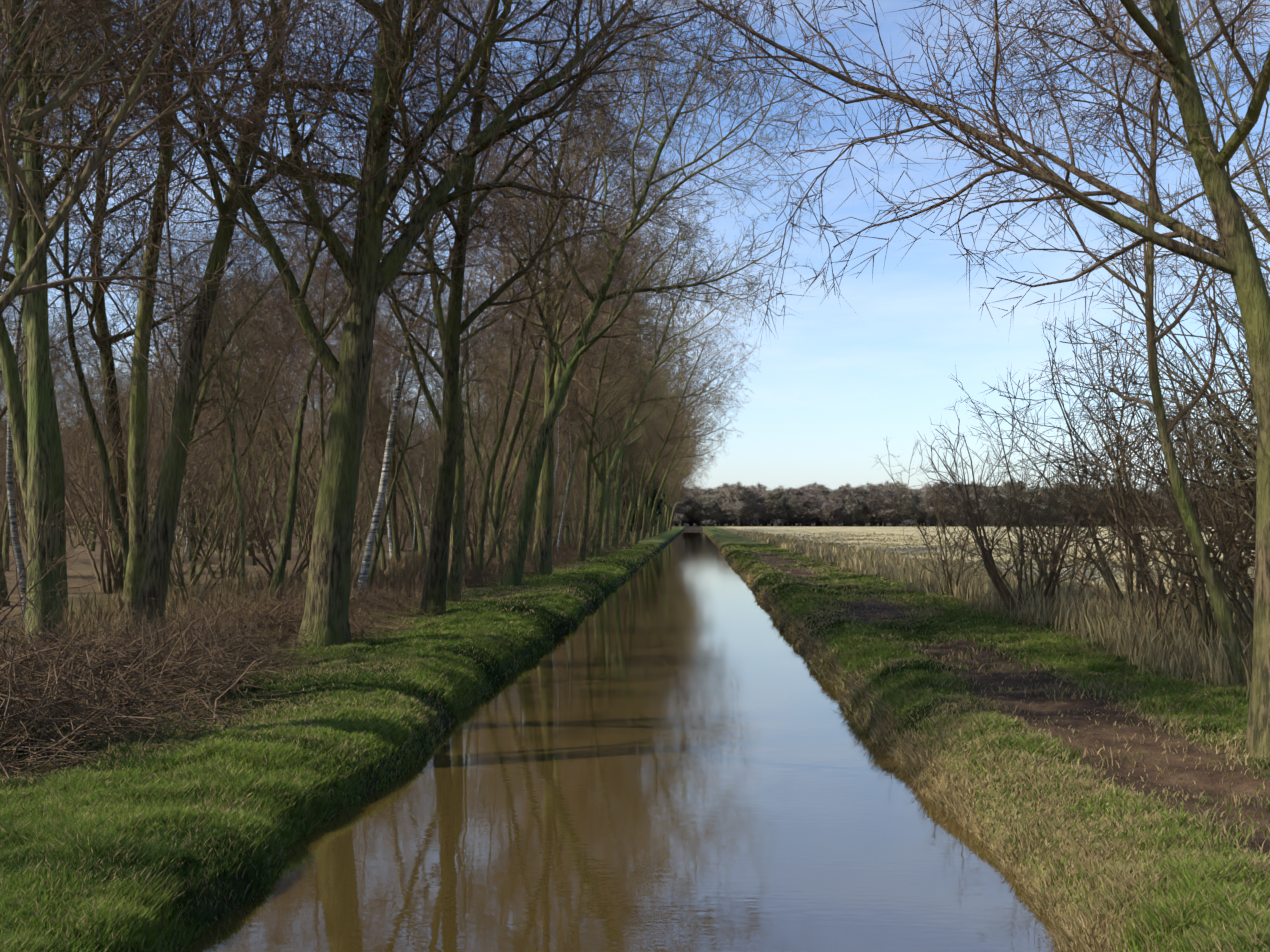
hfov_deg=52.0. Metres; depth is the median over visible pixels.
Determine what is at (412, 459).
wood tree
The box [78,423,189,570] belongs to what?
sapling
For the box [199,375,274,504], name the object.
wood tree
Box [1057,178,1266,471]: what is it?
shrub
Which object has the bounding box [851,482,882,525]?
tree
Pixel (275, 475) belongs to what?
oak wood
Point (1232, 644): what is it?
tree
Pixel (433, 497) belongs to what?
wood tree
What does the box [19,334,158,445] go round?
wood tree
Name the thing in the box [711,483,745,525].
tree
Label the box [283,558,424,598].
brush
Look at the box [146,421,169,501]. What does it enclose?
wood tree
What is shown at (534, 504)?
sapling
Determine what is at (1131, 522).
shrub
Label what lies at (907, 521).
tree
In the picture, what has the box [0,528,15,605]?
shrub
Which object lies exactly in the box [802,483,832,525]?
tree
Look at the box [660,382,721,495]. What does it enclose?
tree
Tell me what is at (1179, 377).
shrub
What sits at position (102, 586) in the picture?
bare shrub
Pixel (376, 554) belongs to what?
wood tree
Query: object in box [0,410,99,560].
bare shrub
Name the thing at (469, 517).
sapling
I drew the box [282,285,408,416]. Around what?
wood tree
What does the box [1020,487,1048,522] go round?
tree
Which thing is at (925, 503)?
tree
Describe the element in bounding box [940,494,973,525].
tree
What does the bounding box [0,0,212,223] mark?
wood tree
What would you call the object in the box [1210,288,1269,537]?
shrub
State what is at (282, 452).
wood tree
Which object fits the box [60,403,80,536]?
wood tree
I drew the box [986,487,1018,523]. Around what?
tree
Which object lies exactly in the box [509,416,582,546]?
sapling
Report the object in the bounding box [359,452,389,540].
wood tree
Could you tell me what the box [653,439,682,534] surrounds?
tree
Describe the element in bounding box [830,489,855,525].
tree
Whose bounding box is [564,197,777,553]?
tree
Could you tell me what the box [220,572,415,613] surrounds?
brush
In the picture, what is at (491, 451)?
wood tree
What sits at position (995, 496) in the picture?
tree
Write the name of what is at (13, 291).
tree
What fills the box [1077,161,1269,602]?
shrub
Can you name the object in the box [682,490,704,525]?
tree
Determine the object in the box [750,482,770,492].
tree
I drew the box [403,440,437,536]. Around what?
birch
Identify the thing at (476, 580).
brush
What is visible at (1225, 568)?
shrub
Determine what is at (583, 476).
oak wood
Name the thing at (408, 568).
shrub
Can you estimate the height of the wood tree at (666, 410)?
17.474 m
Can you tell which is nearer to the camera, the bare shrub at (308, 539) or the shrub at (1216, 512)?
the shrub at (1216, 512)
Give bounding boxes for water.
[176,531,1068,951]
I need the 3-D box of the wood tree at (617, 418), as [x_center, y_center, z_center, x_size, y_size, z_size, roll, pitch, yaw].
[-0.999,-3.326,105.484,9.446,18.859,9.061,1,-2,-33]
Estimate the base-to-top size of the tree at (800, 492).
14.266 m
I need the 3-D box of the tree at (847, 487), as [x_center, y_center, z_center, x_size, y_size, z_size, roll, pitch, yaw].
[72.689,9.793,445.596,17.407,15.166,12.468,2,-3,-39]
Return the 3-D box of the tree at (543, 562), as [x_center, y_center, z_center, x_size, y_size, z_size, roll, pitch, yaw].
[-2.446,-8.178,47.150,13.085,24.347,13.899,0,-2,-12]
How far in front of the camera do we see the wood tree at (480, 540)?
42.48 m
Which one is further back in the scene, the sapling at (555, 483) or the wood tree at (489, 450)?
the wood tree at (489, 450)
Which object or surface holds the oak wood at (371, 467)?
on the ground at (1188, 772)
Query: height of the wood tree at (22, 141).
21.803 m
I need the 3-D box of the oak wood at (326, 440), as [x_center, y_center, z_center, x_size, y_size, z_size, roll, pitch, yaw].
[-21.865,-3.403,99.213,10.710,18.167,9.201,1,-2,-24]
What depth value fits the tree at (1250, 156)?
19.24 m
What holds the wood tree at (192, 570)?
on the ground at (1188, 772)
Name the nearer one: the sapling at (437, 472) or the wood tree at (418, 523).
the wood tree at (418, 523)
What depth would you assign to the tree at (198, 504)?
263.99 m
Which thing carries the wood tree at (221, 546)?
on the ground at (1188, 772)
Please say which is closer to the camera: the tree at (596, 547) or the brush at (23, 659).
the brush at (23, 659)
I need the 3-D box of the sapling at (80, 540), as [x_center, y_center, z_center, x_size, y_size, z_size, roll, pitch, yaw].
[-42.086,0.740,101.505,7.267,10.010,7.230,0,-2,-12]
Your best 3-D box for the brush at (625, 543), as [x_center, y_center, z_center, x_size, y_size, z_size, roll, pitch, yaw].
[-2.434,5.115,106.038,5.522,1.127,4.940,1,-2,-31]
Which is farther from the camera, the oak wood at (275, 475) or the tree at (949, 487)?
the tree at (949, 487)
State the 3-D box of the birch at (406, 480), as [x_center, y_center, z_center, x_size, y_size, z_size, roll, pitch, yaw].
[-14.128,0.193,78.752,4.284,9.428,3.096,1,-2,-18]
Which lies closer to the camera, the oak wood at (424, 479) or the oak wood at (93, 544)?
the oak wood at (93, 544)
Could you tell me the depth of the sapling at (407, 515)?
176.30 m
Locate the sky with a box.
[0,0,1269,491]
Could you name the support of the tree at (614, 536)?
on the ground at (1188, 772)
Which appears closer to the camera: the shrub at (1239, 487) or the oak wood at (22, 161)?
the shrub at (1239, 487)
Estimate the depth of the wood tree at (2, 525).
47.67 m
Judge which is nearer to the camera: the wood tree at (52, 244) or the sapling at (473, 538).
the wood tree at (52, 244)
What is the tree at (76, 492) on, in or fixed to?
on the ground at (1188, 772)
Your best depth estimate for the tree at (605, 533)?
86.20 m
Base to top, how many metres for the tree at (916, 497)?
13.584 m
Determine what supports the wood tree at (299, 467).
on the ground at (1188, 772)
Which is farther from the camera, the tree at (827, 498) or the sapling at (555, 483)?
the tree at (827, 498)
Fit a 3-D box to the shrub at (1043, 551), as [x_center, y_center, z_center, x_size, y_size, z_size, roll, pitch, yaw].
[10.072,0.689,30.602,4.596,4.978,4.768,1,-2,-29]
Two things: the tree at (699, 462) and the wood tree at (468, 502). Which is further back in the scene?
the tree at (699, 462)
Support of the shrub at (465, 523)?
on the ground at (1188, 772)
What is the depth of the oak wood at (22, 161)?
38.23 m
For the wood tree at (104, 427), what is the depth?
100.59 m
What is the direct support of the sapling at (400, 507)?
on the ground at (1188, 772)
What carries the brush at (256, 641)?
on the ground at (1188, 772)
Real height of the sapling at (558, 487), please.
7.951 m
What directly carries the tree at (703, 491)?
on the ground at (1188, 772)
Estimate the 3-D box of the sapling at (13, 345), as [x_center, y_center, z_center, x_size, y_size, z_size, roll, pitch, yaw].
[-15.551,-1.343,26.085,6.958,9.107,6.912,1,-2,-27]
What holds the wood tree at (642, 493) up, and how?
on the ground at (1188, 772)
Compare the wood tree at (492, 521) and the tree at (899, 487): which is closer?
the wood tree at (492, 521)
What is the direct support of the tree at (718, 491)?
on the ground at (1188, 772)
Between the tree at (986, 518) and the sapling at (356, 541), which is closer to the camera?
the sapling at (356, 541)
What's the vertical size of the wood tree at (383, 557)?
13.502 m
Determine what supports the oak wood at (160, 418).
on the ground at (1188, 772)
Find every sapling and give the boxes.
[0,192,26,487]
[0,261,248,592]
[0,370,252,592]
[0,377,97,543]
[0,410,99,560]
[0,417,69,548]
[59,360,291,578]
[62,427,127,546]
[64,437,107,543]
[70,370,242,529]
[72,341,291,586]
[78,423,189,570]
[123,408,206,517]
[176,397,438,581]
[178,461,234,542]
[195,422,271,546]
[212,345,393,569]
[222,462,304,552]
[247,427,321,540]
[255,470,302,538]
[263,482,305,541]
[265,476,285,539]
[282,435,382,534]
[300,447,407,549]
[352,458,376,542]
[354,455,435,550]
[369,445,425,539]
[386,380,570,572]
[396,478,428,534]
[400,486,434,534]
[408,428,482,521]
[410,477,504,546]
[427,428,511,546]
[465,426,535,550]
[465,456,593,549]
[476,477,520,542]
[486,402,584,551]
[500,429,581,546]
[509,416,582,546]
[510,464,575,529]
[512,400,599,547]
[553,433,620,542]
[555,471,628,542]
[560,484,591,538]
[566,451,648,527]
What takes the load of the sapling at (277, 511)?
on the ground at (1188, 772)
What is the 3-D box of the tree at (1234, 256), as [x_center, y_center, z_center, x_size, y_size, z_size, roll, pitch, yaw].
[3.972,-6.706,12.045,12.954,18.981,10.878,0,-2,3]
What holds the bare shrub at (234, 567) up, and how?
on the ground at (1188, 772)
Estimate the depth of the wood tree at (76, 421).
140.95 m
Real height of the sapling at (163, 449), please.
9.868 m
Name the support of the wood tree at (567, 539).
on the ground at (1188, 772)
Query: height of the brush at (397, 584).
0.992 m
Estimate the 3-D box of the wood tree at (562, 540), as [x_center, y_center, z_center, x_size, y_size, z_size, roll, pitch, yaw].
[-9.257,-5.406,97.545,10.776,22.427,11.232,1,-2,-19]
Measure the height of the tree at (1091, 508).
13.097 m
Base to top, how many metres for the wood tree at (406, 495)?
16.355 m
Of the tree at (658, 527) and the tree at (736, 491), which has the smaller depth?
the tree at (658, 527)
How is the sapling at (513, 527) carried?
on the ground at (1188, 772)
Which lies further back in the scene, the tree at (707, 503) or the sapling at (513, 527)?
the tree at (707, 503)
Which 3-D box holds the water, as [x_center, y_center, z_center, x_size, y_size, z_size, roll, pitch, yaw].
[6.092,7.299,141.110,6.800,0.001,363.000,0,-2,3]
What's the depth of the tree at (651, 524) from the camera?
164.13 m
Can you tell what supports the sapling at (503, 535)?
on the ground at (1188, 772)
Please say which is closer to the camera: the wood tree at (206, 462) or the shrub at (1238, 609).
the shrub at (1238, 609)
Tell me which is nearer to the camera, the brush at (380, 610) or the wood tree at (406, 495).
the brush at (380, 610)
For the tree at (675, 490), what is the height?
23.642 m
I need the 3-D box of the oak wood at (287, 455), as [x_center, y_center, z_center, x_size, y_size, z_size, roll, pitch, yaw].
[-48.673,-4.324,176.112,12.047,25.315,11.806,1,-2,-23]
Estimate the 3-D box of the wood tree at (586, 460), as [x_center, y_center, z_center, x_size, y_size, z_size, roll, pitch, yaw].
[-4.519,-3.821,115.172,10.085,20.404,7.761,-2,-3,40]
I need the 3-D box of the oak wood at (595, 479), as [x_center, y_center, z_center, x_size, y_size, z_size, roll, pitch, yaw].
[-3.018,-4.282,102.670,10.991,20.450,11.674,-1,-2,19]
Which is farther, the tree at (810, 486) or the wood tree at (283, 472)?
the tree at (810, 486)
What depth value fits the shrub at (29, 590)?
19.05 m
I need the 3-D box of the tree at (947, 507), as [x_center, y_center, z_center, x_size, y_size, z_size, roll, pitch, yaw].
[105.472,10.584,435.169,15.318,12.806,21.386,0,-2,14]
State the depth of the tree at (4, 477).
239.30 m
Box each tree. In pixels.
[0,0,136,644]
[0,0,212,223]
[0,0,221,528]
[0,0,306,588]
[0,0,453,464]
[0,0,779,649]
[0,1,66,631]
[0,1,196,579]
[0,40,121,365]
[0,160,112,570]
[0,217,58,403]
[0,279,78,541]
[0,367,83,546]
[0,372,76,496]
[0,399,24,542]
[0,439,20,516]
[4,325,129,477]
[6,93,75,171]
[15,423,78,523]
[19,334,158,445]
[24,0,348,621]
[47,118,258,499]
[49,301,151,526]
[57,366,105,528]
[58,404,90,509]
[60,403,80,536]
[64,410,103,535]
[64,452,97,528]
[65,426,110,515]
[71,388,158,463]
[90,0,537,643]
[91,374,199,533]
[146,223,308,563]
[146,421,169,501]
[148,262,280,554]
[149,169,353,540]
[154,0,662,615]
[154,244,327,589]
[156,390,238,483]
[158,257,284,552]
[163,250,314,420]
[166,340,278,565]
[172,216,376,583]
[174,258,318,510]
[177,464,205,530]
[188,423,242,545]
[189,382,252,558]
[192,398,241,516]
[193,171,445,564]
[195,437,238,535]
[195,456,231,523]
[199,0,573,601]
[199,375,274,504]
[201,424,240,531]
[213,354,302,552]
[225,278,340,488]
[228,164,433,466]
[240,216,354,543]
[242,194,425,554]
[242,421,317,525]
[244,410,291,529]
[245,417,289,527]
[247,319,384,555]
[256,442,296,509]
[266,86,542,601]
[267,399,329,557]
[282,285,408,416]
[286,269,437,559]
[288,296,420,569]
[311,191,473,479]
[326,362,401,549]
[342,236,505,591]
[357,328,434,548]
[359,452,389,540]
[364,394,439,526]
[365,435,383,538]
[368,410,426,538]
[376,275,514,548]
[384,445,416,533]
[386,334,485,550]
[390,324,494,537]
[395,202,526,565]
[398,381,429,533]
[400,0,724,575]
[405,416,433,529]
[421,218,565,558]
[424,420,471,536]
[425,306,542,557]
[429,76,689,563]
[430,301,526,558]
[430,323,561,532]
[433,128,692,579]
[437,373,491,477]
[445,272,563,545]
[447,156,642,541]
[460,213,631,543]
[461,328,535,530]
[461,358,540,526]
[463,0,870,585]
[463,283,570,510]
[463,334,534,522]
[464,410,500,483]
[465,388,513,540]
[465,404,511,536]
[465,415,505,477]
[471,202,671,557]
[473,12,725,561]
[487,395,574,543]
[493,413,574,522]
[496,419,526,531]
[497,206,717,561]
[516,427,566,509]
[533,296,653,546]
[544,0,1269,757]
[551,192,704,550]
[554,394,594,544]
[554,408,586,531]
[554,445,599,488]
[555,435,594,497]
[557,353,675,491]
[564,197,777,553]
[576,210,708,549]
[576,335,667,505]
[579,360,676,543]
[587,325,694,541]
[588,337,649,495]
[593,413,670,494]
[599,459,624,530]
[600,335,687,542]
[613,369,681,449]
[619,367,700,529]
[621,461,640,534]
[622,409,696,539]
[626,346,693,540]
[627,372,693,537]
[627,398,680,530]
[628,296,760,543]
[632,434,676,535]
[638,351,741,537]
[638,392,712,535]
[640,391,691,534]
[646,383,689,533]
[653,430,690,533]
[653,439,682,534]
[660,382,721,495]
[660,389,705,532]
[661,453,684,531]
[662,430,711,529]
[662,467,698,528]
[662,504,681,521]
[663,487,697,525]
[665,439,694,530]
[665,457,696,530]
[668,433,696,527]
[668,444,714,529]
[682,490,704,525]
[685,495,710,525]
[691,498,715,525]
[692,493,723,525]
[693,489,713,524]
[701,488,716,525]
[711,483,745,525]
[711,492,737,525]
[713,484,734,525]
[721,480,755,525]
[736,486,767,525]
[741,493,775,525]
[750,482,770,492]
[758,492,779,525]
[761,485,805,525]
[761,491,790,525]
[780,496,803,525]
[786,486,822,525]
[790,492,823,525]
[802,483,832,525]
[806,480,829,493]
[807,493,834,525]
[810,485,830,525]
[815,497,844,525]
[820,503,846,525]
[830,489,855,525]
[833,484,862,525]
[834,495,871,525]
[843,484,887,525]
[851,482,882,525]
[864,487,904,525]
[877,479,900,525]
[879,484,889,525]
[882,480,916,525]
[883,498,907,525]
[889,493,921,525]
[899,492,922,524]
[900,0,1269,687]
[907,488,935,525]
[916,482,950,525]
[926,478,957,524]
[936,491,965,524]
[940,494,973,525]
[950,0,1269,304]
[953,481,987,497]
[973,491,1020,523]
[975,488,1011,525]
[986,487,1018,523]
[1000,477,1029,523]
[1015,498,1044,525]
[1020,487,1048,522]
[1031,0,1269,314]
[1039,485,1074,523]
[1041,480,1091,525]
[1076,488,1103,522]
[1089,491,1118,525]
[1127,487,1159,525]
[1148,494,1171,522]
[1154,488,1186,525]
[1162,497,1174,525]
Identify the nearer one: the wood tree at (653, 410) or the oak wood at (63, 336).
the oak wood at (63, 336)
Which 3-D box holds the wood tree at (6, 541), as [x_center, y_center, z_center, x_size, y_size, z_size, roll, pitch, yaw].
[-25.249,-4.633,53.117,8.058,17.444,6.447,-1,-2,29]
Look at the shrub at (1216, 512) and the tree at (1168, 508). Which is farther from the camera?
the tree at (1168, 508)
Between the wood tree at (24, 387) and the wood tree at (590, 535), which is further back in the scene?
the wood tree at (590, 535)
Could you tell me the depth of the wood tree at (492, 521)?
52.81 m
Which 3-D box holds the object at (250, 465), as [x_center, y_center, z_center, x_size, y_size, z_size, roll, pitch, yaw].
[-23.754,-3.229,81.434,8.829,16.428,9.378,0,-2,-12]
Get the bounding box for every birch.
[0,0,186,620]
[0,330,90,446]
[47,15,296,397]
[120,363,199,554]
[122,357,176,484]
[288,315,376,440]
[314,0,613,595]
[332,246,440,557]
[367,414,431,553]
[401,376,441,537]
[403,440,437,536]
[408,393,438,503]
[424,414,485,543]
[433,307,513,458]
[522,302,618,484]
[554,347,614,551]
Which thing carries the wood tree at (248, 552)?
on the ground at (1188, 772)
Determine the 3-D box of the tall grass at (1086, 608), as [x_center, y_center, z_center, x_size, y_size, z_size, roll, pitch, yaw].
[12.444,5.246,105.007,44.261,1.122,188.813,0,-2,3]
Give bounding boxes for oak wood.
[0,0,77,315]
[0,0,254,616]
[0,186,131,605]
[0,297,119,520]
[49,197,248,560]
[57,361,129,533]
[66,366,171,550]
[87,349,168,432]
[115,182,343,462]
[118,366,215,500]
[159,254,331,552]
[162,434,210,525]
[199,261,335,546]
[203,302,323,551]
[244,388,318,530]
[291,344,415,546]
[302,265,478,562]
[305,342,425,508]
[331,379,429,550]
[352,403,406,536]
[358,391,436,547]
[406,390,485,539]
[413,441,439,509]
[434,372,501,506]
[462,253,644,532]
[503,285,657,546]
[537,376,612,529]
[539,413,593,538]
[556,339,671,523]
[583,322,654,532]
[671,428,701,490]
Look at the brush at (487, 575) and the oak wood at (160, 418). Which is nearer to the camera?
the brush at (487, 575)
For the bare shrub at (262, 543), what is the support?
on the ground at (1188, 772)
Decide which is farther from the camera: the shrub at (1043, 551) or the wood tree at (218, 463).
the wood tree at (218, 463)
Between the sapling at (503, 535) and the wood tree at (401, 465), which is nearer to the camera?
the sapling at (503, 535)
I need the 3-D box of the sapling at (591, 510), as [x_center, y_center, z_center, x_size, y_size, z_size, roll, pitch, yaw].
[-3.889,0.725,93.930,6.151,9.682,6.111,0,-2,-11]
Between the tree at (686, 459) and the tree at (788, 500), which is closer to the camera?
the tree at (686, 459)
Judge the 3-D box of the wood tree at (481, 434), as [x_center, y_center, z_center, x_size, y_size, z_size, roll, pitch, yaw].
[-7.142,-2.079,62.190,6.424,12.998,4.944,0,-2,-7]
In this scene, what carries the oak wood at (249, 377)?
on the ground at (1188, 772)
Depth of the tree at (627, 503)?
127.50 m
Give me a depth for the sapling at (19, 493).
46.72 m
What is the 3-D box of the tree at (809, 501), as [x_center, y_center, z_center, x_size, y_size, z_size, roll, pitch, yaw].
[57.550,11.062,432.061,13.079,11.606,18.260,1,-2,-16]
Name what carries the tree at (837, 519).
on the ground at (1188, 772)
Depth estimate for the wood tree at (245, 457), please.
60.89 m
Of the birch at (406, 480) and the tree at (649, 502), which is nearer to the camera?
the birch at (406, 480)
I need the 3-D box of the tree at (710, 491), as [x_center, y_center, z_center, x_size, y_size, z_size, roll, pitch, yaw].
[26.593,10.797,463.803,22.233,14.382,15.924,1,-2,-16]
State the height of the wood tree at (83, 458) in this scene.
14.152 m
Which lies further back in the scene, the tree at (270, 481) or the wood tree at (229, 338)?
the tree at (270, 481)
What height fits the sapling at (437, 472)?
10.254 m
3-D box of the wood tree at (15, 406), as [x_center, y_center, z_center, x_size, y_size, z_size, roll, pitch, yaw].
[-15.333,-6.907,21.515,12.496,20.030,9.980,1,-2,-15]
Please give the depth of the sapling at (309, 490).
85.14 m
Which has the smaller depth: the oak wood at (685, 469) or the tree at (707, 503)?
the oak wood at (685, 469)
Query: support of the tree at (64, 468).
on the ground at (1188, 772)
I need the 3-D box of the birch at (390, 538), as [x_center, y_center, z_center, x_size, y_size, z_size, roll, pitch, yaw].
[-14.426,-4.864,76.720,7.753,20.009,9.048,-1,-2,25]
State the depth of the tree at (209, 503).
271.88 m
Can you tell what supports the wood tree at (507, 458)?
on the ground at (1188, 772)
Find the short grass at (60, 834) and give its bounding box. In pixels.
[0,542,1269,951]
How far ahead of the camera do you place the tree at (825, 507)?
427.75 m
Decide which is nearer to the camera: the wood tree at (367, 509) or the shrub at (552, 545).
the shrub at (552, 545)
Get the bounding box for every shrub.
[0,463,144,628]
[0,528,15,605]
[120,478,291,605]
[306,504,383,586]
[385,525,430,580]
[396,522,449,581]
[528,532,560,558]
[862,438,1017,595]
[899,363,1158,614]
[943,415,1123,604]
[948,409,1145,600]
[963,309,1255,616]
[964,307,1255,609]
[1002,317,1256,654]
[1030,411,1256,637]
[1035,196,1269,552]
[1040,248,1269,636]
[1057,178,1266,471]
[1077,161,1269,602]
[1082,180,1269,561]
[1097,363,1256,597]
[1125,261,1269,602]
[1129,285,1256,553]
[1137,301,1256,603]
[1176,258,1268,490]
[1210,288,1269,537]
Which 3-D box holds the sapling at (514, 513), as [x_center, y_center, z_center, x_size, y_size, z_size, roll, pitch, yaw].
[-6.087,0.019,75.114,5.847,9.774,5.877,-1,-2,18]
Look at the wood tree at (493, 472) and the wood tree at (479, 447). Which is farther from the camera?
the wood tree at (479, 447)
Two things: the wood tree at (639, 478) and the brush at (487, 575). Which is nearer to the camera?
the brush at (487, 575)
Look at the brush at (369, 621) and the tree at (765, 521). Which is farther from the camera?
the tree at (765, 521)
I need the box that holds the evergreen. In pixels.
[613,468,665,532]
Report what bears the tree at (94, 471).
on the ground at (1188, 772)
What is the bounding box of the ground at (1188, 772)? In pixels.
[0,522,1269,951]
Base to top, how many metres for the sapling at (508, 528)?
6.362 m
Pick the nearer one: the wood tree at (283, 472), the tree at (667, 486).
the wood tree at (283, 472)
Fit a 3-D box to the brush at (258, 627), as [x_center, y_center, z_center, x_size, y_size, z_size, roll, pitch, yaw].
[-6.274,2.269,22.157,5.022,1.127,5.613,2,-3,-44]
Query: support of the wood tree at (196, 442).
on the ground at (1188, 772)
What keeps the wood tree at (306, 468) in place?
on the ground at (1188, 772)
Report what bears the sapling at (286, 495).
on the ground at (1188, 772)
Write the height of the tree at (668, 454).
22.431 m
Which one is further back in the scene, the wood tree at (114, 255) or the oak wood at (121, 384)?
the oak wood at (121, 384)
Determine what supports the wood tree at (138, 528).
on the ground at (1188, 772)
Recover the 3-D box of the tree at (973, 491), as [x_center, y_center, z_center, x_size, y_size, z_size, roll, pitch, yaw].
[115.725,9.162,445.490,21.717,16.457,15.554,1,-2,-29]
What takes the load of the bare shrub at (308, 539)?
on the ground at (1188, 772)
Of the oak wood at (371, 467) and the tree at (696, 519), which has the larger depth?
the tree at (696, 519)
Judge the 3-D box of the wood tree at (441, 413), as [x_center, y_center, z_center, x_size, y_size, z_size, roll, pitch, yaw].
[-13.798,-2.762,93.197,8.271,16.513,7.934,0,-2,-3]
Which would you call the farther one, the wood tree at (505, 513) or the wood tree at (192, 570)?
the wood tree at (505, 513)
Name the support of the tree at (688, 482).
on the ground at (1188, 772)
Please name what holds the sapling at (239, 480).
on the ground at (1188, 772)
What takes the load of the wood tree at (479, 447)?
on the ground at (1188, 772)
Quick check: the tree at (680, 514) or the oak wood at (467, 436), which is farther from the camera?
the tree at (680, 514)
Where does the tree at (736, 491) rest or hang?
on the ground at (1188, 772)
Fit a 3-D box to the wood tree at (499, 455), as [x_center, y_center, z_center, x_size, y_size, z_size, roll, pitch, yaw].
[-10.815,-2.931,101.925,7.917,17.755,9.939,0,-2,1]
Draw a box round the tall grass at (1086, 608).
[0,530,1253,748]
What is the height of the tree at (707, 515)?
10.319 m
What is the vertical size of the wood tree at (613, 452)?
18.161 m
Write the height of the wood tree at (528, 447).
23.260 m
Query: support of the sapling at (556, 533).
on the ground at (1188, 772)
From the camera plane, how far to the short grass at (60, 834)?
11.25 m
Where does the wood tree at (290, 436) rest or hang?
on the ground at (1188, 772)
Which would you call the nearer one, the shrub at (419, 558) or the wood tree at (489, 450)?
the shrub at (419, 558)
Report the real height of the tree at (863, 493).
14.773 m
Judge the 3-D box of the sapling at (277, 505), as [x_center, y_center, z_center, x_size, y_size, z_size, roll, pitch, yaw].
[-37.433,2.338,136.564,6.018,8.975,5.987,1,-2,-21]
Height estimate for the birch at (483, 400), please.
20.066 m
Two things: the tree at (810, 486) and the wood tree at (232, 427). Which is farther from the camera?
the tree at (810, 486)
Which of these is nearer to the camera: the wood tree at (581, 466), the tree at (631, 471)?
the tree at (631, 471)
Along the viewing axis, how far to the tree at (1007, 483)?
436.39 m
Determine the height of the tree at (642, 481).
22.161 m
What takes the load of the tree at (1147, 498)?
on the ground at (1188, 772)
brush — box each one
[0,571,307,755]
[0,593,302,715]
[0,594,217,703]
[0,597,322,693]
[0,614,176,776]
[0,623,258,780]
[0,625,80,713]
[0,641,56,728]
[70,593,295,658]
[76,598,310,677]
[139,579,406,650]
[165,578,374,639]
[196,574,446,626]
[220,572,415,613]
[228,591,418,638]
[264,567,464,610]
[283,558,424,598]
[363,566,480,602]
[377,553,529,579]
[396,557,501,583]
[404,558,491,587]
[467,552,539,573]
[474,548,534,569]
[503,547,559,567]
[505,546,579,563]
[555,537,617,552]
[609,535,635,545]
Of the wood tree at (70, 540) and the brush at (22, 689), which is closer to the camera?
the brush at (22, 689)
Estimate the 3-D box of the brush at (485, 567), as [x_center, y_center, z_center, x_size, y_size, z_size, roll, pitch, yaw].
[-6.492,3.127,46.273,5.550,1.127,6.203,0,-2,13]
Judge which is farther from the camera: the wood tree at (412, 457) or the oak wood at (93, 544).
the wood tree at (412, 457)
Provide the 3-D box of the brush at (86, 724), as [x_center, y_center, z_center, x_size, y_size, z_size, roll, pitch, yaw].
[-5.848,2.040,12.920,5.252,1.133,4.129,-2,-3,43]
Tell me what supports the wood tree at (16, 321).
on the ground at (1188, 772)
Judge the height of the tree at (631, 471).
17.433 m
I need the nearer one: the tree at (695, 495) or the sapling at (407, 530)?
the sapling at (407, 530)
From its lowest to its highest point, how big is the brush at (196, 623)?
0.992 m
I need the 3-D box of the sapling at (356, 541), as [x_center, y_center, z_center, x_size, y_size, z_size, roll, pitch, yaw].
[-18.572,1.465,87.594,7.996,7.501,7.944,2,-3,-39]
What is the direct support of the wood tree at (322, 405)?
on the ground at (1188, 772)
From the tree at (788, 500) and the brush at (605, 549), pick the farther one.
the tree at (788, 500)
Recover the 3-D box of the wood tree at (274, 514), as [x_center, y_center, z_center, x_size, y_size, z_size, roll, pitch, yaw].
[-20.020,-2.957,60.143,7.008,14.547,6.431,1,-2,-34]
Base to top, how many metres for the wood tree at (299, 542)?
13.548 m
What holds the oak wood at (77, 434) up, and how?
on the ground at (1188, 772)
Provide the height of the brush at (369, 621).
0.944 m
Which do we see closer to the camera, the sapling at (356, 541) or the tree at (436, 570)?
the tree at (436, 570)
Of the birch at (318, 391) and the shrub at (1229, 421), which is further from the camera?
the birch at (318, 391)
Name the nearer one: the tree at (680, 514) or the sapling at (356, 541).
the sapling at (356, 541)
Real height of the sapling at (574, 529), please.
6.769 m
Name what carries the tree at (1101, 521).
on the ground at (1188, 772)
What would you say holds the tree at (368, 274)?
on the ground at (1188, 772)
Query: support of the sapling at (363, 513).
on the ground at (1188, 772)
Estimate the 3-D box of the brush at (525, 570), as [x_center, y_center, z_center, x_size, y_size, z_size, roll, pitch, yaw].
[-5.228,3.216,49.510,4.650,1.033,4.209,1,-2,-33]

